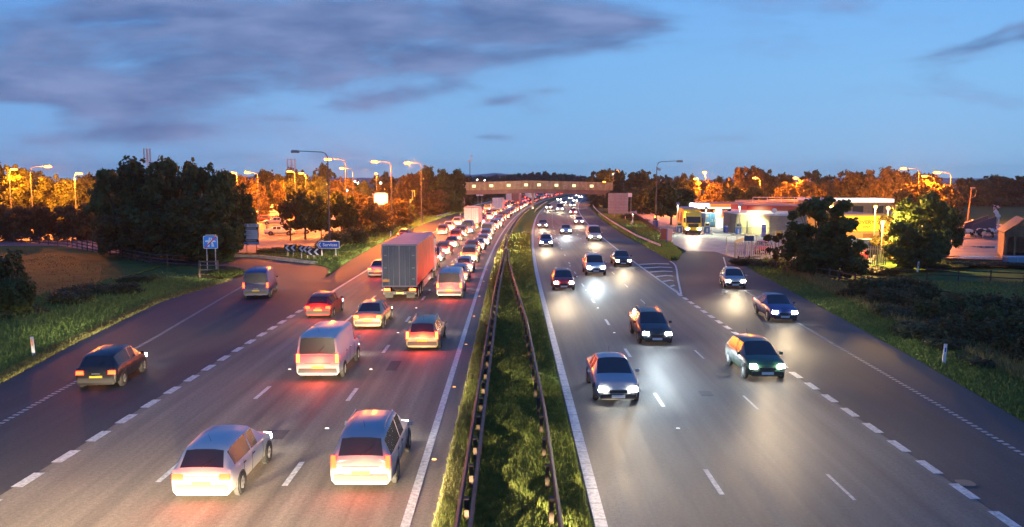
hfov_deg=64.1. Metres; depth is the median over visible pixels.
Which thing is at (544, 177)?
tree
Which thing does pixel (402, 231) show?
car
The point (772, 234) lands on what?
fence
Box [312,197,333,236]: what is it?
tree
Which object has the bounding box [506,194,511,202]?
box lorry
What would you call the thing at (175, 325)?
ribbed edge line
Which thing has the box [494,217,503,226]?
car
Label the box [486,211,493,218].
car
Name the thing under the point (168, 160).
tree
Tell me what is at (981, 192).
tree
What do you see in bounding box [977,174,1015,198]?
tree
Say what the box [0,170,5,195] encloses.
tree
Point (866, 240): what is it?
parked car
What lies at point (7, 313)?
shrub
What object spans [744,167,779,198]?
tree
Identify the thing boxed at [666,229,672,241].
pillar sign
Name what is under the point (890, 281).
shrub
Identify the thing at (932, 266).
shrub
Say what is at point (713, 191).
tree
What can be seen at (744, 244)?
palisade fence
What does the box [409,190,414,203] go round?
banner
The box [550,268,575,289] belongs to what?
car
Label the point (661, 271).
hatching
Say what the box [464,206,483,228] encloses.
box lorry
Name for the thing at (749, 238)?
exit sign
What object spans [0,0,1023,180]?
sky
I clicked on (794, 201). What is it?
flat building
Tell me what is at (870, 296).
shrub
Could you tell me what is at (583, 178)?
tree
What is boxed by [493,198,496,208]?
rear door
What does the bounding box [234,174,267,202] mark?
tree
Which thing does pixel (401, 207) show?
tree
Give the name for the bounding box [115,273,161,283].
shrub
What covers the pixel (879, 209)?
window
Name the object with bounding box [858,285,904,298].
shrub
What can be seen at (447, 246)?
car
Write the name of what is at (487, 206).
van
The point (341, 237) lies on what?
shrub
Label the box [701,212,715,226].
shipping container
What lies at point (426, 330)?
car
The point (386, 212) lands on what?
tree
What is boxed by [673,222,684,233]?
fuel pump
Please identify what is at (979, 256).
farmyard puddle
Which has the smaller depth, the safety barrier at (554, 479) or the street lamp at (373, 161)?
the safety barrier at (554, 479)
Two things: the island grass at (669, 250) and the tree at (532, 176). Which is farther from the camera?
the tree at (532, 176)
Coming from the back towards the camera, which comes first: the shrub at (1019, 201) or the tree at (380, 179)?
the tree at (380, 179)
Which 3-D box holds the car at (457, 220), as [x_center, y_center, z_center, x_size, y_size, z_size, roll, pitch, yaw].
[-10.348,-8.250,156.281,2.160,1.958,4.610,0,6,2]
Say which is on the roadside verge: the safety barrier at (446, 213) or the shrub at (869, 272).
the safety barrier at (446, 213)
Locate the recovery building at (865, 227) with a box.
[807,211,881,237]
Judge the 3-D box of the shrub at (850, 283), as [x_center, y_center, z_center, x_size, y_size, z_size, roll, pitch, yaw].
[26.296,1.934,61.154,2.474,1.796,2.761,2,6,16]
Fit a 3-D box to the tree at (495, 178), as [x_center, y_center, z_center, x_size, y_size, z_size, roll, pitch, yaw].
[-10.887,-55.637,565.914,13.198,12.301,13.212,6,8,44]
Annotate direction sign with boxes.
[317,240,339,256]
[608,193,627,216]
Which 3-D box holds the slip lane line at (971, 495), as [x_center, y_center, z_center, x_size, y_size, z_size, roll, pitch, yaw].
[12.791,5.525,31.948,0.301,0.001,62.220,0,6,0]
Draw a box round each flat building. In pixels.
[734,199,798,203]
[797,198,823,203]
[833,198,893,236]
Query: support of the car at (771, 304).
on the entry slip road at (950, 446)
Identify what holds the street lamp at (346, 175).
on the car park
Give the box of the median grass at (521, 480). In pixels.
[437,232,593,526]
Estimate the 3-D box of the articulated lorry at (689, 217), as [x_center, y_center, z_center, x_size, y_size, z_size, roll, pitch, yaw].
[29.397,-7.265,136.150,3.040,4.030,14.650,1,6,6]
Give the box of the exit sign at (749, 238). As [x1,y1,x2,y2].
[744,232,753,258]
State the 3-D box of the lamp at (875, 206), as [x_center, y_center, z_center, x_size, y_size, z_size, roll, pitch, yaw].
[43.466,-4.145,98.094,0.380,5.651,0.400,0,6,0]
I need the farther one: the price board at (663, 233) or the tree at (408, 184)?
the tree at (408, 184)
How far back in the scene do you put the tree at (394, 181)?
295.06 m
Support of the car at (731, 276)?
on the entry slip road at (950, 446)
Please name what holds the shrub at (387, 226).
on the roadside verge
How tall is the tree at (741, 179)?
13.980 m
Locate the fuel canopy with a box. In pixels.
[689,202,791,226]
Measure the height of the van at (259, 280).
2.388 m
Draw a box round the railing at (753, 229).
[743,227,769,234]
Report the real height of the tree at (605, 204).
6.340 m
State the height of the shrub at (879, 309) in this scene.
1.445 m
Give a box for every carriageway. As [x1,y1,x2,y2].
[0,194,565,526]
[531,194,1009,526]
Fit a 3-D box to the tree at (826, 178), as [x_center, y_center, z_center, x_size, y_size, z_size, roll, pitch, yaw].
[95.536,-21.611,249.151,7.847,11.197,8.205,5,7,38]
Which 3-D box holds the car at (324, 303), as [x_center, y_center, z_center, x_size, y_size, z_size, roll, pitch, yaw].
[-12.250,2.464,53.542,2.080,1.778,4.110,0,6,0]
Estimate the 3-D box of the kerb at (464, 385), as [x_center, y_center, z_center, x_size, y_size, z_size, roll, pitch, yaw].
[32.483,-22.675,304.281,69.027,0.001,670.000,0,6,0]
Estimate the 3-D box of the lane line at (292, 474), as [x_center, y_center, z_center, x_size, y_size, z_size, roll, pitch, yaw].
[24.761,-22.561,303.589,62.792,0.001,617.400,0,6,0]
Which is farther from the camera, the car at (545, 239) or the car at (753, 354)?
the car at (545, 239)
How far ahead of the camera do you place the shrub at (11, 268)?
56.93 m
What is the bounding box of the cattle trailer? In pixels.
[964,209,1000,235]
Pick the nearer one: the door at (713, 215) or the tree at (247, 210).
the tree at (247, 210)
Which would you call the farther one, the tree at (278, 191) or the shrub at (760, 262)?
the tree at (278, 191)
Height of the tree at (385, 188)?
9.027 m
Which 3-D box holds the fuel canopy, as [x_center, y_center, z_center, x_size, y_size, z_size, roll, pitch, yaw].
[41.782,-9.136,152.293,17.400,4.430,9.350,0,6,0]
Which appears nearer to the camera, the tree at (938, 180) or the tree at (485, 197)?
the tree at (938, 180)
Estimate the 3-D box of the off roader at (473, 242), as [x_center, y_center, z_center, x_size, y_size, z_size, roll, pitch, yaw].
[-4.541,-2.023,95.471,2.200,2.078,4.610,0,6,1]
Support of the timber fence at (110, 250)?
on the field at (108, 262)
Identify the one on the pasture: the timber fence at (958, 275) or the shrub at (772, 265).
the timber fence at (958, 275)
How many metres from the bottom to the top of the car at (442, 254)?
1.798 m
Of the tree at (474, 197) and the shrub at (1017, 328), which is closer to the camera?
the shrub at (1017, 328)
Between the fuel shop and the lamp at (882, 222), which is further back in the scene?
the fuel shop
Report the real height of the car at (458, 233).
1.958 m
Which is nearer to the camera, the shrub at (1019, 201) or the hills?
the shrub at (1019, 201)
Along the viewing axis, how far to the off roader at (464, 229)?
123.64 m
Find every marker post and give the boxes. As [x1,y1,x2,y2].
[30,337,35,354]
[942,344,946,362]
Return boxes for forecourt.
[628,210,1001,261]
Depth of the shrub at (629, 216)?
175.21 m
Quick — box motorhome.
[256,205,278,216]
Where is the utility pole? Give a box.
[967,187,976,220]
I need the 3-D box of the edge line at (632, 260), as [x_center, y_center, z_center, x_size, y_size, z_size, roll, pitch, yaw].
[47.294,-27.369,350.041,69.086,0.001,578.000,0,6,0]
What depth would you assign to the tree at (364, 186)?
222.91 m
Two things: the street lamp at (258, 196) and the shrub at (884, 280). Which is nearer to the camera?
the shrub at (884, 280)
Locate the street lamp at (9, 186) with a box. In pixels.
[9,168,17,208]
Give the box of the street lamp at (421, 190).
[404,162,422,222]
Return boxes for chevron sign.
[284,245,289,257]
[290,245,295,255]
[298,245,303,258]
[303,246,311,257]
[306,248,320,255]
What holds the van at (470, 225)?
on the carriageway at (114, 475)
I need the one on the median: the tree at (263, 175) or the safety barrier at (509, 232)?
the safety barrier at (509, 232)
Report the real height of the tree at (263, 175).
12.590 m
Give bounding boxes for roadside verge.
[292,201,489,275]
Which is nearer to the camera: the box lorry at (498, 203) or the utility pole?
the utility pole
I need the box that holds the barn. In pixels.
[997,215,1023,257]
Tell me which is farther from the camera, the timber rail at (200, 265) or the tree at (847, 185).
the tree at (847, 185)
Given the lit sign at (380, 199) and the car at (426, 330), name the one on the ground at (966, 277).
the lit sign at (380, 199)
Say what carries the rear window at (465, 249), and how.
in the off roader at (472, 251)
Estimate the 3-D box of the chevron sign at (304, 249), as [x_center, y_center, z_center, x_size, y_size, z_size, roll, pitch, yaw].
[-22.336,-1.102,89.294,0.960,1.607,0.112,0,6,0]
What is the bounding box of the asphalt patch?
[266,361,712,438]
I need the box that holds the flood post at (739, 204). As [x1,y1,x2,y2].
[738,203,741,226]
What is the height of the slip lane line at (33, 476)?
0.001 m
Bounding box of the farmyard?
[943,236,1023,260]
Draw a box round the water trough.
[1002,256,1023,262]
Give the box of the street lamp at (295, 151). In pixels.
[291,150,330,240]
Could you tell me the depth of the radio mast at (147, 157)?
257.52 m
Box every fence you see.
[0,234,184,265]
[633,213,660,232]
[726,230,784,254]
[735,241,794,259]
[786,263,842,277]
[838,270,967,294]
[861,245,885,264]
[926,267,1023,282]
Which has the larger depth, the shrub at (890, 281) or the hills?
the hills
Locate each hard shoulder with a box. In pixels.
[326,205,483,276]
[579,197,669,261]
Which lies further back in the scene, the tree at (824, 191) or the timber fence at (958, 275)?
the tree at (824, 191)
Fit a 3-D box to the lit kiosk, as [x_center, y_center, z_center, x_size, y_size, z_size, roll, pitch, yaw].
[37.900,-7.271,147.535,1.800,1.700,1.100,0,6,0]
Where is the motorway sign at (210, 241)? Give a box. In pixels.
[203,235,217,270]
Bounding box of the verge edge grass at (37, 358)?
[0,278,230,382]
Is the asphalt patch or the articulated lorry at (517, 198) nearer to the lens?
the asphalt patch
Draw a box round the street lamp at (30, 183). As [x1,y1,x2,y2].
[30,165,51,230]
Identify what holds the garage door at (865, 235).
in the recovery building at (865, 227)
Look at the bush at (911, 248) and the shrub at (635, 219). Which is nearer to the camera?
the bush at (911, 248)
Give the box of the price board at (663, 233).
[661,228,669,240]
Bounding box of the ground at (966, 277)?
[32,181,1023,518]
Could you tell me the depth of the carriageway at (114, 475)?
28.62 m
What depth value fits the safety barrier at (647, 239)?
125.67 m
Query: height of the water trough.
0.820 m
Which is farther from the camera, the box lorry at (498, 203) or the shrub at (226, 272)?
the box lorry at (498, 203)
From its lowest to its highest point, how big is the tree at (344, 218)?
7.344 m
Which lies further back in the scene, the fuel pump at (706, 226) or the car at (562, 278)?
the fuel pump at (706, 226)
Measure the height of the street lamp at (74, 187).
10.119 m
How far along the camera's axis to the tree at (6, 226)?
116.09 m
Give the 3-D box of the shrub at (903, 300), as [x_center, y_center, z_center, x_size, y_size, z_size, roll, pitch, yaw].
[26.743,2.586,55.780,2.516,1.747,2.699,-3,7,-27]
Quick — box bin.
[723,225,727,232]
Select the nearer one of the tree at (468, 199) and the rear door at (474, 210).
the rear door at (474, 210)
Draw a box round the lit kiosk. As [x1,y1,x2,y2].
[716,218,722,227]
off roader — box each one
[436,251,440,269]
[455,224,468,236]
[460,244,480,262]
[465,239,482,255]
[490,219,500,228]
[498,212,507,219]
[582,251,606,274]
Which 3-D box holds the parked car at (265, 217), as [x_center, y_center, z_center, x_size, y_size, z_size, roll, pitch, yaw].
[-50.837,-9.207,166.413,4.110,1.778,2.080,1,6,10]
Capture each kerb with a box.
[234,254,317,263]
[432,194,567,526]
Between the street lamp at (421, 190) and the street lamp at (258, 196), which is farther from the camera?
the street lamp at (258, 196)
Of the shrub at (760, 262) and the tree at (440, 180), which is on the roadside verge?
the tree at (440, 180)
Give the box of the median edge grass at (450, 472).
[431,242,503,526]
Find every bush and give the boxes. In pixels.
[816,233,870,278]
[882,220,947,269]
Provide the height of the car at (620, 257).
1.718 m
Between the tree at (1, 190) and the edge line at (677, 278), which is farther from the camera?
the tree at (1, 190)
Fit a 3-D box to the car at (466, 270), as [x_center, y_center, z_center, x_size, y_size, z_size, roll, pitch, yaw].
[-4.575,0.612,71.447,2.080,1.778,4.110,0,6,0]
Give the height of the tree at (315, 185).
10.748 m
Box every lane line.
[0,306,304,500]
[156,296,375,481]
[282,233,478,485]
[552,199,723,493]
[567,202,855,499]
[677,294,1020,526]
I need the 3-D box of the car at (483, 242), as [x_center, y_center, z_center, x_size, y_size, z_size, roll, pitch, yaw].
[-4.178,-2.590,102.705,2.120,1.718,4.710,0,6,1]
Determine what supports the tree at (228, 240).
on the ground at (966, 277)
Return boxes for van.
[242,266,277,297]
[296,321,360,376]
[436,266,467,297]
[462,220,474,233]
[481,222,495,236]
[484,204,491,210]
[512,204,519,211]
[556,203,563,210]
[586,223,601,240]
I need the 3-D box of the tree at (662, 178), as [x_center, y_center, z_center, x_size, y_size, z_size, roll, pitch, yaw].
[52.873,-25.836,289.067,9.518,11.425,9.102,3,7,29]
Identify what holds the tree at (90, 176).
on the ground at (966, 277)
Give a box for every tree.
[0,162,37,216]
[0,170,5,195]
[0,204,32,240]
[0,209,10,238]
[13,204,50,240]
[20,168,53,206]
[29,174,80,219]
[35,205,73,239]
[50,175,95,205]
[54,202,91,239]
[78,203,97,240]
[83,167,146,256]
[87,172,96,183]
[90,190,123,242]
[91,204,178,257]
[109,155,190,256]
[141,195,231,261]
[154,155,201,207]
[181,162,247,240]
[195,222,242,262]
[233,182,258,249]
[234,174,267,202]
[245,189,271,214]
[249,169,274,191]
[262,173,305,204]
[270,180,285,214]
[277,201,299,240]
[281,189,330,239]
[284,172,330,200]
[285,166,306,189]
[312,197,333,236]
[313,162,336,194]
[326,190,359,231]
[329,176,356,203]
[342,192,380,231]
[352,179,371,210]
[359,206,395,227]
[369,174,389,192]
[373,182,396,213]
[384,176,402,198]
[384,198,414,226]
[395,171,428,214]
[400,204,416,218]
[411,189,449,215]
[418,165,456,211]
[435,168,466,212]
[443,194,464,213]
[460,175,472,206]
[471,194,478,202]
[473,175,489,181]
[475,194,498,200]
[489,174,504,181]
[500,174,513,180]
[512,173,522,180]
[519,173,527,180]
[526,172,542,180]
[536,171,550,180]
[550,173,565,180]
[562,173,573,181]
[573,175,581,181]
[580,176,588,181]
[585,168,623,201]
[586,194,606,206]
[602,190,629,210]
[610,170,634,192]
[624,169,659,207]
[628,185,652,213]
[645,181,696,224]
[654,174,672,183]
[666,176,682,185]
[676,173,696,189]
[691,179,726,212]
[713,176,727,200]
[721,185,766,210]
[722,178,744,201]
[726,165,767,198]
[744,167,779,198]
[763,233,790,268]
[769,179,815,198]
[777,172,793,194]
[782,196,858,262]
[782,220,853,277]
[794,202,829,240]
[798,169,821,195]
[807,182,831,197]
[813,174,836,195]
[821,180,835,195]
[833,169,874,197]
[852,166,903,198]
[868,214,895,259]
[888,190,953,263]
[890,180,931,205]
[891,169,914,191]
[908,171,946,198]
[917,181,963,211]
[921,203,966,256]
[945,198,965,225]
[952,177,977,192]
[961,179,994,205]
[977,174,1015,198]
[1008,176,1023,197]
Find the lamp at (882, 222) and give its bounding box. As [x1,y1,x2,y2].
[880,221,884,261]
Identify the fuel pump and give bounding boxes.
[651,217,660,227]
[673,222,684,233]
[701,223,713,234]
[730,223,744,234]
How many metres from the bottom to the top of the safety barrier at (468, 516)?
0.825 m
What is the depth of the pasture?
66.85 m
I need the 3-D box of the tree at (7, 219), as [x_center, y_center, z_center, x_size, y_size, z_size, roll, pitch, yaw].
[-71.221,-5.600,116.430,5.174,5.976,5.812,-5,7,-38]
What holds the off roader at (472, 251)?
on the carriageway at (114, 475)
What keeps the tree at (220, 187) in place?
on the ground at (966, 277)
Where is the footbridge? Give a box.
[462,181,612,208]
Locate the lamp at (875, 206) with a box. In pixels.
[874,205,876,233]
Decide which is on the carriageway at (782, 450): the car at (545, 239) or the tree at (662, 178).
the car at (545, 239)
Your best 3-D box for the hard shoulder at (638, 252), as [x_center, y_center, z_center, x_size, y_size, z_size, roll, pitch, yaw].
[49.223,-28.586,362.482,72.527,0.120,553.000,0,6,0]
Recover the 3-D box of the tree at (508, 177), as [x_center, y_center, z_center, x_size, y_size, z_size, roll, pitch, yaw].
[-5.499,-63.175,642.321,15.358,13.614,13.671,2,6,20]
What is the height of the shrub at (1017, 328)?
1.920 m
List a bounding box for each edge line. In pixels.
[0,286,1023,454]
[333,231,435,290]
[400,194,566,526]
[531,194,607,526]
[578,199,679,293]
[670,261,681,293]
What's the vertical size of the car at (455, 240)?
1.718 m
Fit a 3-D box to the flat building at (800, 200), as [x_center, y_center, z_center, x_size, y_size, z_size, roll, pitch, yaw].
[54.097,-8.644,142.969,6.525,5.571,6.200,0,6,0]
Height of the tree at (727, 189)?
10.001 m
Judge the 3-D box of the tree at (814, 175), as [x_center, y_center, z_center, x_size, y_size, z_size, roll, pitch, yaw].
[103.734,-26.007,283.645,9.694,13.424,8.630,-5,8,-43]
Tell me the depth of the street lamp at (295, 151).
99.49 m
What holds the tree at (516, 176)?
on the ground at (966, 277)
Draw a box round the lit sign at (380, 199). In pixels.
[374,193,387,206]
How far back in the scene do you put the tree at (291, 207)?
116.31 m
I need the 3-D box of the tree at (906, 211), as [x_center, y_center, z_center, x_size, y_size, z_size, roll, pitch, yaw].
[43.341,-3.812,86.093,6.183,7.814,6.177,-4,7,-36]
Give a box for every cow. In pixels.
[957,229,976,236]
[976,228,994,237]
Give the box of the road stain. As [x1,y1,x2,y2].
[955,480,975,485]
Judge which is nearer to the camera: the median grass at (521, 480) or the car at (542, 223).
the median grass at (521, 480)
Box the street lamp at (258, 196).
[245,171,259,222]
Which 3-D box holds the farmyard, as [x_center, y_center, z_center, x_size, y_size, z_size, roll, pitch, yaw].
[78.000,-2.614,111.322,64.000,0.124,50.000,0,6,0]
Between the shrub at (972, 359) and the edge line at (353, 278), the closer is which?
the shrub at (972, 359)
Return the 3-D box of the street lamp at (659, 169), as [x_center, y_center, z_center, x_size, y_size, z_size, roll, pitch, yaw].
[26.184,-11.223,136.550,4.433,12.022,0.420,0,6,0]
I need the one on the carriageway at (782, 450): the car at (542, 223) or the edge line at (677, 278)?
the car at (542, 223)
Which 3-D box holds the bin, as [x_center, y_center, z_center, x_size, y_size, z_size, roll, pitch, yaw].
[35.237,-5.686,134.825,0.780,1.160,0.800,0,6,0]
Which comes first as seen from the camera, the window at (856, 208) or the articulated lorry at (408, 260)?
the articulated lorry at (408, 260)
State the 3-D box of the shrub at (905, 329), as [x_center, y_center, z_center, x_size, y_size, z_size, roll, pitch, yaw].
[23.044,3.882,45.562,3.860,1.299,3.598,3,6,23]
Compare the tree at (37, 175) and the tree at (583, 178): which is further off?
the tree at (583, 178)
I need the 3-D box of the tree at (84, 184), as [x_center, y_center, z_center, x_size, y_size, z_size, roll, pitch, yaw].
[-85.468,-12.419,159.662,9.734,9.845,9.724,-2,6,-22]
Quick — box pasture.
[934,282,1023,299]
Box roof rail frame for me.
[753,197,804,198]
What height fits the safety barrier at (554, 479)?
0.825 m
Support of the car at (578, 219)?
on the carriageway at (782, 450)
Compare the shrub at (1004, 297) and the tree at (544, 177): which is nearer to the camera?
the shrub at (1004, 297)
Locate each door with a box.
[382,246,398,285]
[400,246,415,285]
[464,208,470,219]
[472,208,477,222]
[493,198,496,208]
[498,198,501,208]
[515,194,518,201]
[706,214,711,225]
[712,214,715,225]
[863,233,872,237]
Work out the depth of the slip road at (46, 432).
40.01 m
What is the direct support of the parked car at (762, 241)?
on the forecourt
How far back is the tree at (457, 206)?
202.79 m
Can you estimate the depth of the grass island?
148.35 m
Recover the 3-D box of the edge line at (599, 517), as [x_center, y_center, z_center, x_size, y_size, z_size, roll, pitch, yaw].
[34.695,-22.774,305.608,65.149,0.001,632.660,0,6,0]
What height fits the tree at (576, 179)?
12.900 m
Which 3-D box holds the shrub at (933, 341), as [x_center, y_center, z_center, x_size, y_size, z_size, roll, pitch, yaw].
[22.989,4.299,42.599,3.603,1.035,3.358,4,7,31]
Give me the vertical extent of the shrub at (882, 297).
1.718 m
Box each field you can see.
[0,246,162,295]
[963,214,1023,225]
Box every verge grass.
[0,275,225,380]
[746,258,1023,421]
[763,255,1023,382]
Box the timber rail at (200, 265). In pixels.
[198,260,218,276]
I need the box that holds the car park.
[0,213,427,253]
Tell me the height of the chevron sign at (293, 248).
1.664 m
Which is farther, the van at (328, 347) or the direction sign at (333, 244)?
the direction sign at (333, 244)
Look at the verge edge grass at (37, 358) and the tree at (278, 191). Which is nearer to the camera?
the verge edge grass at (37, 358)
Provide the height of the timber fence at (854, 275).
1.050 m
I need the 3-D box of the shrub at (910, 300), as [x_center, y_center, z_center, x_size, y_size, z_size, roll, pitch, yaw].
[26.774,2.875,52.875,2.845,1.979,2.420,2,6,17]
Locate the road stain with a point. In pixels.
(965, 482)
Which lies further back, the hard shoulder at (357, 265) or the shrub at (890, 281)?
the hard shoulder at (357, 265)
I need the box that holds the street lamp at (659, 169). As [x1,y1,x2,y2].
[655,160,682,230]
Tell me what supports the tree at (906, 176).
on the ground at (966, 277)
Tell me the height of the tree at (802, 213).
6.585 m
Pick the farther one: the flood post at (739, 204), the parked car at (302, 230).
the parked car at (302, 230)
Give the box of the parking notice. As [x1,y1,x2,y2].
[243,224,258,253]
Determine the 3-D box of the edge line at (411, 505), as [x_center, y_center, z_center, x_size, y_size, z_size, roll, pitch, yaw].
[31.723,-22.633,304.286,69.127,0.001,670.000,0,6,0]
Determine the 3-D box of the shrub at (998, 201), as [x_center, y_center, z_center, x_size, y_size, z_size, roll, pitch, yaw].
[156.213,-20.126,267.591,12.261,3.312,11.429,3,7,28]
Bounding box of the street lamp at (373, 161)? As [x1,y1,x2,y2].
[372,160,392,217]
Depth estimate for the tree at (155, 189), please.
91.00 m
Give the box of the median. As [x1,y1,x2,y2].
[470,194,592,526]
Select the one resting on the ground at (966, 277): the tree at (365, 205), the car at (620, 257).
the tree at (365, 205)
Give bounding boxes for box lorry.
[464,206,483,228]
[492,197,505,211]
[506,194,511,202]
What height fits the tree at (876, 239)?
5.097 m
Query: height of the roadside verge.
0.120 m
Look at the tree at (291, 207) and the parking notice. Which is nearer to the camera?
the parking notice
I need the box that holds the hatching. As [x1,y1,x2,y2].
[639,263,678,291]
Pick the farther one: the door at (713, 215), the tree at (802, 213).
the door at (713, 215)
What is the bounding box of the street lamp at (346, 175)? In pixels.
[324,158,347,227]
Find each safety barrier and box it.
[436,201,491,217]
[454,248,507,526]
[503,208,529,248]
[507,248,563,526]
[593,204,661,246]
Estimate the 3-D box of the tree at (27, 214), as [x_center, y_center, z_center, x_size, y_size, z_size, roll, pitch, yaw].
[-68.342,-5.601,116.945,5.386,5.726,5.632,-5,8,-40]
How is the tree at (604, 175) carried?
on the ground at (966, 277)
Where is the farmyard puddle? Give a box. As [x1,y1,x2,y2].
[946,246,1000,256]
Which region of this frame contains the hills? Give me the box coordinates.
[212,173,1015,182]
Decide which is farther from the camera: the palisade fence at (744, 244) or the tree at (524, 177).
the tree at (524, 177)
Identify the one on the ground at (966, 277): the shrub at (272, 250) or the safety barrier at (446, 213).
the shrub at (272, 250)
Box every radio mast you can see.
[143,148,150,164]
[287,158,295,169]
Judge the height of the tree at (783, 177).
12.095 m
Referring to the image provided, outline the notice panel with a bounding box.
[761,225,765,236]
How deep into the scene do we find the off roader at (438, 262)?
80.18 m
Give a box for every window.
[462,247,474,252]
[466,242,477,245]
[852,206,862,211]
[872,206,883,212]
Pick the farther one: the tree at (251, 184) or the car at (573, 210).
the car at (573, 210)
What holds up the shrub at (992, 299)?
on the ground at (966, 277)
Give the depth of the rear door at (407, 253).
58.77 m
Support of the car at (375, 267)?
on the carriageway at (114, 475)
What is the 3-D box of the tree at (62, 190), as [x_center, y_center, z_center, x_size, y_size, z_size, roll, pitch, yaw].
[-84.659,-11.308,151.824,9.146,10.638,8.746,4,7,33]
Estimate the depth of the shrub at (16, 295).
51.95 m
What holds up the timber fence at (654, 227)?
on the grass island
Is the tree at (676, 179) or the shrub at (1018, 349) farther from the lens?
the tree at (676, 179)
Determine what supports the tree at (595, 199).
on the ground at (966, 277)
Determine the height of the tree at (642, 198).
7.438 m
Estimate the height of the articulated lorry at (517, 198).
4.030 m
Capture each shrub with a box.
[0,248,26,284]
[0,272,36,315]
[0,307,21,319]
[23,304,54,315]
[45,290,94,304]
[48,282,97,293]
[67,285,94,294]
[91,282,145,295]
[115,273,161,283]
[204,267,246,277]
[257,247,286,253]
[284,243,300,252]
[314,241,337,251]
[319,229,352,246]
[343,226,368,244]
[358,223,379,236]
[377,221,395,232]
[413,212,420,219]
[619,213,638,218]
[626,217,649,221]
[729,258,748,264]
[738,257,758,264]
[750,259,777,265]
[770,261,788,267]
[835,288,867,298]
[846,277,874,287]
[851,276,885,293]
[853,274,891,293]
[856,267,881,273]
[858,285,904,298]
[859,286,907,303]
[868,301,929,319]
[869,265,900,274]
[870,277,904,288]
[872,284,921,303]
[874,288,897,305]
[885,266,914,274]
[885,288,921,306]
[887,319,937,339]
[890,274,937,289]
[897,285,933,298]
[903,293,942,307]
[911,284,941,301]
[911,296,952,318]
[914,263,952,270]
[916,333,982,351]
[930,313,1013,342]
[934,260,977,268]
[946,291,1003,302]
[946,349,1001,369]
[956,260,996,267]
[962,196,987,205]
[974,197,1010,206]
[985,261,1019,266]
[985,294,1023,303]
[991,197,1023,205]
[1003,334,1023,363]
[1007,292,1023,310]
[1013,322,1023,336]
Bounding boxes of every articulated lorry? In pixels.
[381,233,438,298]
[512,193,521,203]
[678,206,702,234]
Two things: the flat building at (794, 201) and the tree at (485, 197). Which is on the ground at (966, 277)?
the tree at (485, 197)
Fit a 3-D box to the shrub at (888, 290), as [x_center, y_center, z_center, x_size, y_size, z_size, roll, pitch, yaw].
[26.989,2.459,56.799,3.954,2.007,3.363,-3,7,-28]
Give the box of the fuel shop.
[723,204,898,234]
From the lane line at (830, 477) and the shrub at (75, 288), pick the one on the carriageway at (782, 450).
the lane line at (830, 477)
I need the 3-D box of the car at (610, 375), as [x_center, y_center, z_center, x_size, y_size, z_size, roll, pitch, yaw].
[4.150,4.500,34.139,2.120,1.718,4.710,0,6,0]
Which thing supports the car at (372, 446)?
on the carriageway at (114, 475)
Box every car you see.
[76,344,146,386]
[172,425,271,494]
[255,215,272,221]
[262,217,286,224]
[264,224,296,234]
[288,225,310,233]
[305,291,342,316]
[330,409,412,483]
[353,299,392,327]
[368,259,381,276]
[397,228,412,235]
[406,313,446,347]
[436,223,450,234]
[436,240,453,254]
[436,246,445,261]
[444,220,455,228]
[444,236,460,247]
[449,228,463,240]
[452,216,463,224]
[452,262,471,281]
[455,255,475,272]
[474,238,486,249]
[476,233,491,244]
[479,227,493,240]
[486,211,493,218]
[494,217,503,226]
[537,220,548,227]
[538,233,553,246]
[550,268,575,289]
[559,224,571,233]
[569,208,576,214]
[574,216,583,224]
[586,352,638,399]
[610,250,631,265]
[629,306,671,342]
[719,267,746,287]
[725,328,784,377]
[753,240,771,254]
[753,291,797,320]
[851,238,878,257]
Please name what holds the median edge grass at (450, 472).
on the median
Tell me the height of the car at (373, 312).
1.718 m
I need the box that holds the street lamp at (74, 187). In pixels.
[74,172,82,208]
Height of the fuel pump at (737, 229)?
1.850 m
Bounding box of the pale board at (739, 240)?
[734,237,743,257]
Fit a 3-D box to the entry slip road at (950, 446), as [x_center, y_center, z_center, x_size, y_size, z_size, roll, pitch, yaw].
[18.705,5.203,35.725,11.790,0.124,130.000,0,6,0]
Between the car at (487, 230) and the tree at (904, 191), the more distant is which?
the tree at (904, 191)
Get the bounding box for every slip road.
[0,256,352,494]
[633,251,1023,526]
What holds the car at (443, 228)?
on the carriageway at (114, 475)
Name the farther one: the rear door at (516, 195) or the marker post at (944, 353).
the rear door at (516, 195)
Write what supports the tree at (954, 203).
on the ground at (966, 277)
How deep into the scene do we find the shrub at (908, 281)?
59.10 m
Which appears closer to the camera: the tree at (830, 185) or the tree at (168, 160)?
the tree at (168, 160)
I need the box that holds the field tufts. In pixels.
[0,243,206,291]
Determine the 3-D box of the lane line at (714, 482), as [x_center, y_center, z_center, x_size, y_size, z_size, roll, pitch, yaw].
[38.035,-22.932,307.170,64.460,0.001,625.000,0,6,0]
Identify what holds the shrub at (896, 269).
on the ground at (966, 277)

